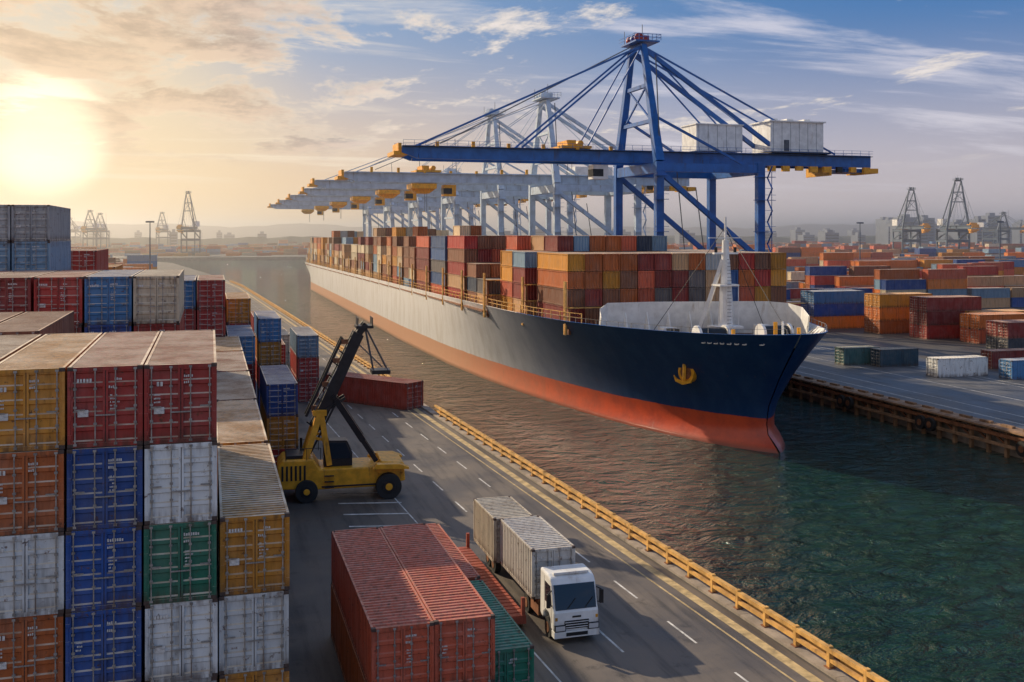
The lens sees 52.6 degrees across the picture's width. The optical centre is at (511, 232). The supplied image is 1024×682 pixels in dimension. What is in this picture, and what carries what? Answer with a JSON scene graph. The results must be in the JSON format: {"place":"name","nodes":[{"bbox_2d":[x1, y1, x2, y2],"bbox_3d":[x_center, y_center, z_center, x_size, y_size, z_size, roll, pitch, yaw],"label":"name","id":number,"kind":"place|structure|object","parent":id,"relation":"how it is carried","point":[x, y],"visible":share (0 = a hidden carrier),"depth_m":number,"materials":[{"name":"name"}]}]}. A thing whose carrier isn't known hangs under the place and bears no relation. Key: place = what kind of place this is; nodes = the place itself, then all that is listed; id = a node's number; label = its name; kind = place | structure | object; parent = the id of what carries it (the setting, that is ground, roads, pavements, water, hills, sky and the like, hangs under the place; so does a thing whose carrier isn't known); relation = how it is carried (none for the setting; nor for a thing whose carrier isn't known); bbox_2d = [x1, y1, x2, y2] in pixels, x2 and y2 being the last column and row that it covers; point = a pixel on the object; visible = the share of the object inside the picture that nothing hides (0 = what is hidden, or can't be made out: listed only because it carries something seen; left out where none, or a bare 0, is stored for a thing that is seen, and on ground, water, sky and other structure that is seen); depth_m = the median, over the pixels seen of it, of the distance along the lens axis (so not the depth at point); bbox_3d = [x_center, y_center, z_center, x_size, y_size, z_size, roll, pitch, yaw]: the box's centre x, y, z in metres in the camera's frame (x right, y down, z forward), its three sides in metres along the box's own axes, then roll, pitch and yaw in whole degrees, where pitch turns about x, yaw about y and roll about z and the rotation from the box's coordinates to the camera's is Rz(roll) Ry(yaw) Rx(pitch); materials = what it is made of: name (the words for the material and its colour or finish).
{"place":"outdoors","nodes":[
{"label":"outdoors","id":0,"kind":"place"},
{"bbox_2d":[71,221,875,237],"bbox_3d":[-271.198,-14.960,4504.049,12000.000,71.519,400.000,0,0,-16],"label":"distant hills","id":1,"kind":"structure","parent":0,"point":[270,231],"depth_m":4158.86,"materials":[{"name":"grey"}]},
{"bbox_2d":[0,0,1023,230],"label":"sky","id":2,"kind":"structure","parent":0,"point":[119,110],"materials":[{"name":"blue"}]},
{"bbox_2d":[197,276,833,681],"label":"road","id":3,"kind":"structure","parent":0,"point":[645,636],"depth_m":58.85,"materials":[{"name":"grey asphalt"}]},
{"bbox_2d":[290,368,318,401],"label":"shipping container","id":4,"kind":"object","parent":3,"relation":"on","point":[306,389],"visible":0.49,"depth_m":121.62,"materials":[{"name":"metal"}]},
{"bbox_2d":[290,348,318,379],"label":"shipping container","id":5,"kind":"object","parent":4,"relation":"on","point":[307,368],"visible":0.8,"depth_m":121.80,"materials":[{"name":"metal"}]},
{"bbox_2d":[290,326,318,357],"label":"shipping container","id":6,"kind":"object","parent":5,"relation":"on","point":[304,341],"visible":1,"depth_m":121.95,"materials":[{"name":"metal"}]},
{"bbox_2d":[323,372,422,409],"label":"shipping container","id":7,"kind":"object","parent":3,"relation":"on","point":[385,391],"visible":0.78,"depth_m":118.14,"materials":[{"name":"metal"}]},
{"bbox_2d":[458,533,525,623],"bbox_3d":[-1.926,19.050,57.352,2.000,1.500,12.000,0,0,-16],"label":"flat rack","id":8,"kind":"object","parent":3,"relation":"on","point":[507,602],"visible":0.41,"depth_m":55.94,"materials":[{"name":"metal"}]},
{"bbox_2d":[226,282,822,681],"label":"road edge line","id":9,"kind":"object","parent":3,"relation":"on","point":[790,663],"visible":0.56,"depth_m":61.48,"materials":[{"name":"paint"}]},
{"bbox_2d":[474,496,603,638],"bbox_3d":[0.880,17.890,57.170,3.214,3.809,15.120,0,0,-16],"label":"container truck","id":10,"kind":"object","parent":3,"relation":"on","point":[531,554],"visible":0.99,"depth_m":52.83,"materials":[{"name":"white paint"}]},
{"bbox_2d":[113,238,1023,681],"bbox_3d":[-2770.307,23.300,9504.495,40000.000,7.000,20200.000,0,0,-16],"label":"ground","id":11,"kind":"structure","parent":0,"point":[311,644],"depth_m":71.35,"materials":[{"name":"concrete"}]},
{"bbox_2d":[255,379,259,410],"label":"shipping container","id":12,"kind":"object","parent":11,"relation":"on","point":[257,391],"visible":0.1,"depth_m":117.95,"materials":[{"name":"metal"}]},
{"bbox_2d":[255,356,267,388],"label":"shipping container","id":13,"kind":"object","parent":12,"relation":"on","point":[257,372],"visible":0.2,"depth_m":117.36,"materials":[{"name":"metal"}]},
{"bbox_2d":[254,333,280,365],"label":"shipping container","id":14,"kind":"object","parent":13,"relation":"on","point":[267,353],"visible":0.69,"depth_m":114.71,"materials":[{"name":"metal"}]},
{"bbox_2d":[254,310,280,341],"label":"shipping container","id":15,"kind":"object","parent":14,"relation":"on","point":[267,326],"visible":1,"depth_m":114.74,"materials":[{"name":"metal"}]},
{"bbox_2d":[271,448,297,464],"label":"shipping container","id":16,"kind":"object","parent":11,"relation":"on","point":[276,453],"visible":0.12,"depth_m":82.57,"materials":[{"name":"metal"}]},
{"bbox_2d":[260,397,297,448],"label":"shipping container","id":17,"kind":"object","parent":16,"relation":"on","point":[279,430],"visible":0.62,"depth_m":82.80,"materials":[{"name":"metal"}]},
{"bbox_2d":[260,365,297,416],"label":"shipping container","id":18,"kind":"object","parent":17,"relation":"on","point":[279,390],"visible":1,"depth_m":82.99,"materials":[{"name":"metal"}]},
{"bbox_2d":[276,316,408,502],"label":"reach stacker","id":19,"kind":"object","parent":11,"relation":"on","point":[305,473],"visible":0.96,"depth_m":77.34,"materials":[{"name":"yellow paint"}]},
{"bbox_2d":[331,584,365,681],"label":"shipping container","id":20,"kind":"object","parent":11,"relation":"on","point":[351,670],"visible":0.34,"depth_m":46.30,"materials":[{"name":"metal"}]},
{"bbox_2d":[331,527,433,681],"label":"shipping container","id":21,"kind":"object","parent":20,"relation":"on","point":[389,621],"visible":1,"depth_m":41.19,"materials":[{"name":"metal"}]},
{"bbox_2d":[470,580,533,681],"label":"shipping container","id":22,"kind":"object","parent":11,"relation":"on","point":[514,653],"visible":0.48,"depth_m":43.24,"materials":[{"name":"metal"}]},
{"bbox_2d":[71,235,935,245],"bbox_3d":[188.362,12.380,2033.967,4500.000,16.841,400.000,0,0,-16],"label":"distant treeline","id":23,"kind":"object","parent":11,"relation":"on","point":[143,241],"visible":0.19,"depth_m":1669.22,"materials":[{"name":"grey plant"}]},
{"bbox_2d":[71,240,960,255],"bbox_3d":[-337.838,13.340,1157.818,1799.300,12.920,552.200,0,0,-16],"label":"distant shoreline","id":24,"kind":"structure","parent":11,"relation":"on","point":[284,247],"depth_m":1015.98,"materials":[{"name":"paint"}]},
{"bbox_2d":[225,280,859,681],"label":"quay kerb","id":25,"kind":"structure","parent":11,"relation":"on","point":[803,652],"depth_m":60.71,"materials":[{"name":"concrete"}]},
{"bbox_2d":[434,405,888,681],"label":"quay barrier","id":26,"kind":"object","parent":25,"relation":"on","point":[830,654],"visible":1,"depth_m":58.48,"materials":[{"name":"yellow metal"}]},
{"bbox_2d":[667,241,1023,307],"bbox_3d":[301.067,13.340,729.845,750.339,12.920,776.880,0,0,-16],"label":"container yard","id":27,"kind":"structure","parent":11,"relation":"on","point":[988,276],"depth_m":317.17,"materials":[{"name":"paint"}]},
{"bbox_2d":[782,373,1023,461],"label":"quay fender wall","id":28,"kind":"structure","parent":11,"relation":"on","point":[924,421],"depth_m":116.13,"materials":[{"name":"wood"}]},
{"bbox_2d":[892,187,930,252],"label":"gantry crane","id":29,"kind":"object","parent":11,"relation":"on","point":[901,228],"visible":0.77,"depth_m":780.00,"materials":[{"name":"white paint"}]},
{"bbox_2d":[918,324,959,338],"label":"shipping container","id":30,"kind":"object","parent":11,"relation":"on","point":[938,331],"visible":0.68,"depth_m":193.90,"materials":[{"name":"metal"}]},
{"bbox_2d":[918,310,975,324],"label":"shipping container","id":31,"kind":"object","parent":30,"relation":"on","point":[939,318],"visible":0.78,"depth_m":193.93,"materials":[{"name":"metal"}]},
{"bbox_2d":[918,296,981,311],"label":"shipping container","id":32,"kind":"object","parent":31,"relation":"on","point":[953,303],"visible":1,"depth_m":194.52,"materials":[{"name":"metal"}]},
{"bbox_2d":[936,175,979,248],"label":"gantry crane","id":33,"kind":"object","parent":11,"relation":"on","point":[968,228],"visible":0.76,"depth_m":739.54,"materials":[{"name":"white paint"}]},
{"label":"shipping container","id":34,"kind":"object","parent":11,"relation":"on","visible":0},
{"bbox_2d":[217,595,288,681],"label":"shipping container","id":35,"kind":"object","parent":34,"relation":"on","point":[275,675],"visible":0.18,"depth_m":34.70,"materials":[{"name":"metal"}]},
{"bbox_2d":[217,505,288,674],"bbox_3d":[-10.306,13.333,40.416,2.268,2.574,12.246,0,0,-16],"label":"shipping container","id":36,"kind":"object","parent":35,"relation":"on","point":[253,631],"visible":0.65,"depth_m":34.63,"materials":[{"name":"metal"}]},
{"bbox_2d":[217,443,289,595],"bbox_3d":[-10.286,10.743,40.461,2.268,2.574,12.246,0,0,-16],"label":"shipping container","id":37,"kind":"object","parent":36,"relation":"on","point":[254,531],"visible":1,"depth_m":34.93,"materials":[{"name":"metal"}]},
{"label":"shipping container","id":38,"kind":"object","parent":11,"relation":"on","visible":0},
{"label":"shipping container","id":39,"kind":"object","parent":38,"relation":"on","visible":0},
{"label":"shipping container","id":40,"kind":"object","parent":39,"relation":"on","visible":0},
{"bbox_2d":[217,399,267,445],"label":"shipping container","id":41,"kind":"object","parent":40,"relation":"on","point":[239,422],"visible":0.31,"depth_m":51.45,"materials":[{"name":"metal"}]},
{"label":"shipping container","id":42,"kind":"object","parent":11,"relation":"on","visible":0},
{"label":"shipping container","id":43,"kind":"object","parent":42,"relation":"on","visible":0},
{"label":"shipping container","id":44,"kind":"object","parent":43,"relation":"on","visible":0},
{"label":"shipping container","id":45,"kind":"object","parent":44,"relation":"on","visible":0},
{"bbox_2d":[197,308,224,336],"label":"shipping container","id":46,"kind":"object","parent":45,"relation":"on","point":[211,319],"visible":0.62,"depth_m":94.19,"materials":[{"name":"metal"}]},
{"bbox_2d":[197,275,224,308],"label":"shipping container","id":47,"kind":"object","parent":46,"relation":"on","point":[210,291],"visible":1,"depth_m":94.17,"materials":[{"name":"metal"}]},
{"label":"shipping container","id":48,"kind":"object","parent":11,"relation":"on","visible":0},
{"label":"shipping container","id":49,"kind":"object","parent":48,"relation":"on","visible":0},
{"bbox_2d":[0,608,65,681],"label":"shipping container","id":50,"kind":"object","parent":49,"relation":"on","point":[32,648],"visible":0.32,"depth_m":32.68,"materials":[{"name":"metal"}]},
{"bbox_2d":[0,525,66,618],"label":"shipping container","id":51,"kind":"object","parent":50,"relation":"on","point":[33,574],"visible":0.48,"depth_m":32.58,"materials":[{"name":"metal"}]},
{"bbox_2d":[0,446,66,535],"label":"shipping container","id":52,"kind":"object","parent":51,"relation":"on","point":[33,491],"visible":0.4,"depth_m":32.59,"materials":[{"name":"metal"}]},
{"bbox_2d":[0,332,102,451],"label":"shipping container","id":53,"kind":"object","parent":52,"relation":"on","point":[33,395],"visible":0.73,"depth_m":32.79,"materials":[{"name":"metal"}]},
{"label":"shipping container","id":54,"kind":"object","parent":11,"relation":"on","visible":0},
{"bbox_2d":[379,523,494,681],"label":"shipping container","id":55,"kind":"object","parent":54,"relation":"on","point":[461,614],"visible":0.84,"depth_m":40.72,"materials":[{"name":"metal"}]},
{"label":"shipping container","id":56,"kind":"object","parent":11,"relation":"on","visible":0},
{"bbox_2d":[142,663,144,681],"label":"shipping container","id":57,"kind":"object","parent":56,"relation":"on","point":[143,678],"depth_m":35.06,"materials":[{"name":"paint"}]},
{"bbox_2d":[65,594,144,681],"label":"shipping container","id":58,"kind":"object","parent":57,"relation":"on","point":[105,645],"visible":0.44,"depth_m":33.16,"materials":[{"name":"metal"}]},
{"bbox_2d":[66,516,144,612],"bbox_3d":[-14.742,10.743,38.940,2.268,2.574,12.246,0,0,-16],"label":"shipping container","id":59,"kind":"object","parent":58,"relation":"on","point":[104,568],"visible":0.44,"depth_m":33.14,"materials":[{"name":"metal"}]},
{"bbox_2d":[67,442,144,530],"bbox_3d":[-14.710,8.153,38.945,2.268,2.574,12.246,0,0,-16],"label":"shipping container","id":60,"kind":"object","parent":59,"relation":"on","point":[106,487],"visible":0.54,"depth_m":33.15,"materials":[{"name":"metal"}]},
{"bbox_2d":[67,331,159,448],"bbox_3d":[-14.742,5.563,39.060,2.268,2.574,12.246,0,0,-16],"label":"shipping container","id":61,"kind":"object","parent":60,"relation":"on","point":[105,389],"visible":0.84,"depth_m":33.40,"materials":[{"name":"metal"}]},
{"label":"shipping container","id":62,"kind":"object","parent":11,"relation":"on","visible":0},
{"bbox_2d":[173,677,216,681],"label":"shipping container","id":63,"kind":"object","parent":62,"relation":"on","point":[210,679],"visible":0.06,"depth_m":34.07,"materials":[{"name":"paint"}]},
{"bbox_2d":[145,597,217,681],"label":"shipping container","id":64,"kind":"object","parent":63,"relation":"on","point":[181,640],"visible":0.56,"depth_m":33.88,"materials":[{"name":"metal"}]},
{"bbox_2d":[144,520,216,604],"bbox_3d":[-12.509,10.743,39.612,2.268,2.574,12.246,0,0,-16],"label":"shipping container","id":65,"kind":"object","parent":64,"relation":"on","point":[180,561],"visible":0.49,"depth_m":33.82,"materials":[{"name":"metal"}]},
{"bbox_2d":[144,441,216,524],"bbox_3d":[-12.498,8.153,39.648,2.268,2.574,12.246,0,0,-16],"label":"shipping container","id":66,"kind":"object","parent":65,"relation":"on","point":[180,482],"visible":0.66,"depth_m":33.85,"materials":[{"name":"metal"}]},
{"bbox_2d":[144,330,216,444],"bbox_3d":[-12.511,5.563,39.648,2.268,2.574,12.246,0,0,-16],"label":"shipping container","id":67,"kind":"object","parent":66,"relation":"on","point":[180,386],"visible":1,"depth_m":33.98,"materials":[{"name":"metal"}]},
{"bbox_2d":[157,260,1023,681],"bbox_3d":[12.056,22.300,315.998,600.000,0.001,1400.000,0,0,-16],"label":"water","id":68,"kind":"structure","parent":0,"point":[887,550],"depth_m":85.41,"materials":[{"name":"teal liquid"}]},
{"bbox_2d":[305,217,827,453],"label":"container ship","id":69,"kind":"object","parent":68,"relation":"on","point":[655,334],"visible":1,"depth_m":129.08,"materials":[{"name":"paint"}]},
{"bbox_2d":[795,340,1023,428],"bbox_3d":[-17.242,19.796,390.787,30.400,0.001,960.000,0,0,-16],"label":"quay apron road","id":70,"kind":"structure","parent":0,"point":[980,399],"depth_m":134.48,"materials":[{"name":"grey concrete"}]},
{"bbox_2d":[267,203,434,236],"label":"ship to shore crane","id":71,"kind":"object","parent":70,"relation":"on","point":[371,210],"visible":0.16,"depth_m":541.61,"materials":[{"name":"grey paint"}]},
{"bbox_2d":[275,163,468,229],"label":"ship to shore crane","id":72,"kind":"object","parent":70,"relation":"on","point":[387,207],"visible":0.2,"depth_m":474.99,"materials":[{"name":"grey paint"}]},
{"bbox_2d":[285,161,506,232],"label":"ship to shore crane","id":73,"kind":"object","parent":70,"relation":"on","point":[420,204],"visible":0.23,"depth_m":412.71,"materials":[{"name":"grey paint"}]},
{"bbox_2d":[298,144,552,235],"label":"ship to shore crane","id":74,"kind":"object","parent":70,"relation":"on","point":[460,198],"visible":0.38,"depth_m":352.19,"materials":[{"name":"grey paint"}]},
{"bbox_2d":[307,108,612,235],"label":"ship to shore crane","id":75,"kind":"object","parent":70,"relation":"on","point":[502,193],"visible":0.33,"depth_m":301.45,"materials":[{"name":"grey paint"}]},
{"bbox_2d":[334,84,695,235],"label":"ship to shore crane","id":76,"kind":"object","parent":70,"relation":"on","point":[423,179],"visible":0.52,"depth_m":253.13,"materials":[{"name":"grey paint"}]},
{"bbox_2d":[387,24,877,251],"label":"ship to shore crane","id":77,"kind":"object","parent":70,"relation":"on","point":[709,153],"visible":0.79,"depth_m":201.20,"materials":[{"name":"blue paint"}]},
{"bbox_2d":[870,347,918,366],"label":"shipping container","id":78,"kind":"object","parent":70,"relation":"on","point":[893,356],"visible":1,"depth_m":153.91,"materials":[{"name":"metal"}]},
{"bbox_2d":[926,355,987,377],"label":"shipping container","id":79,"kind":"object","parent":70,"relation":"on","point":[955,366],"visible":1,"depth_m":143.12,"materials":[{"name":"metal"}]},
{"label":"shipping container","id":80,"kind":"object","parent":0,"visible":0},
{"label":"shipping container","id":81,"kind":"object","parent":80,"relation":"on","visible":0},
{"bbox_2d":[217,371,256,400],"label":"shipping container","id":82,"kind":"object","parent":81,"relation":"on","point":[236,385],"visible":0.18,"depth_m":63.91,"materials":[{"name":"metal"}]},
{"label":"shipping container","id":83,"kind":"object","parent":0,"visible":0},
{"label":"shipping container","id":84,"kind":"object","parent":83,"relation":"on","visible":0},
{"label":"shipping container","id":85,"kind":"object","parent":84,"relation":"on","visible":0},
{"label":"shipping container","id":86,"kind":"object","parent":85,"relation":"on","visible":0},
{"bbox_2d":[0,311,73,335],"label":"shipping container","id":87,"kind":"object","parent":86,"relation":"on","point":[46,322],"visible":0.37,"depth_m":50.52,"materials":[{"name":"metal"}]},
{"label":"shipping container","id":88,"kind":"object","parent":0,"visible":0},
{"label":"shipping container","id":89,"kind":"object","parent":88,"relation":"on","visible":0},
{"bbox_2d":[134,310,183,332],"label":"shipping container","id":90,"kind":"object","parent":89,"relation":"on","point":[179,326],"visible":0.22,"depth_m":62.70,"materials":[{"name":"metal"}]},
{"bbox_2d":[133,269,183,323],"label":"shipping container","id":91,"kind":"object","parent":90,"relation":"on","point":[158,295],"visible":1,"depth_m":62.57,"materials":[{"name":"metal"}]},
{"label":"shipping container","id":92,"kind":"object","parent":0,"visible":0},
{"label":"shipping container","id":93,"kind":"object","parent":92,"relation":"on","visible":0},
{"bbox_2d":[84,323,133,333],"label":"shipping container","id":94,"kind":"object","parent":93,"relation":"on","point":[103,328],"visible":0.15,"depth_m":61.85,"materials":[{"name":"metal"}]},
{"bbox_2d":[85,269,143,324],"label":"shipping container","id":95,"kind":"object","parent":94,"relation":"on","point":[108,296],"visible":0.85,"depth_m":61.88,"materials":[{"name":"metal"}]},
{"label":"shipping container","id":96,"kind":"object","parent":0,"visible":0},
{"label":"shipping container","id":97,"kind":"object","parent":96,"relation":"on","visible":0},
{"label":"shipping container","id":98,"kind":"object","parent":97,"relation":"on","visible":0},
{"bbox_2d":[74,323,84,332],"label":"shipping container","id":99,"kind":"object","parent":98,"relation":"on","point":[78,328],"visible":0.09,"depth_m":61.25,"materials":[{"name":"metal"}]},
{"bbox_2d":[34,270,102,324],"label":"shipping container","id":100,"kind":"object","parent":99,"relation":"on","point":[62,290],"visible":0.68,"depth_m":61.14,"materials":[{"name":"metal"}]},
{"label":"shipping container","id":101,"kind":"object","parent":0,"visible":0},
{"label":"shipping container","id":102,"kind":"object","parent":101,"relation":"on","visible":0},
{"bbox_2d":[0,270,59,312],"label":"shipping container","id":103,"kind":"object","parent":102,"relation":"on","point":[16,291],"visible":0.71,"depth_m":60.52,"materials":[{"name":"metal"}]},
{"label":"shipping container","id":104,"kind":"object","parent":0,"visible":0},
{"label":"shipping container","id":105,"kind":"object","parent":104,"relation":"on","visible":0},
{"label":"shipping container","id":106,"kind":"object","parent":105,"relation":"on","visible":0},
{"bbox_2d":[12,240,70,270],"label":"shipping container","id":107,"kind":"object","parent":106,"relation":"on","point":[38,255],"visible":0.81,"depth_m":77.29,"materials":[{"name":"metal"}]},
{"bbox_2d":[11,205,70,240],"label":"shipping container","id":108,"kind":"object","parent":107,"relation":"on","point":[40,223],"visible":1,"depth_m":77.35,"materials":[{"name":"metal"}]},
{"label":"shipping container","id":109,"kind":"object","parent":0,"visible":0},
{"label":"shipping container","id":110,"kind":"object","parent":109,"relation":"on","visible":0},
{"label":"shipping container","id":111,"kind":"object","parent":110,"relation":"on","visible":0},
{"bbox_2d":[225,317,250,334],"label":"shipping container","id":112,"kind":"object","parent":111,"relation":"on","point":[235,324],"visible":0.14,"depth_m":108.52,"materials":[{"name":"metal"}]},
{"bbox_2d":[225,292,250,323],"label":"shipping container","id":113,"kind":"object","parent":112,"relation":"on","point":[237,307],"visible":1,"depth_m":108.57,"materials":[{"name":"metal"}]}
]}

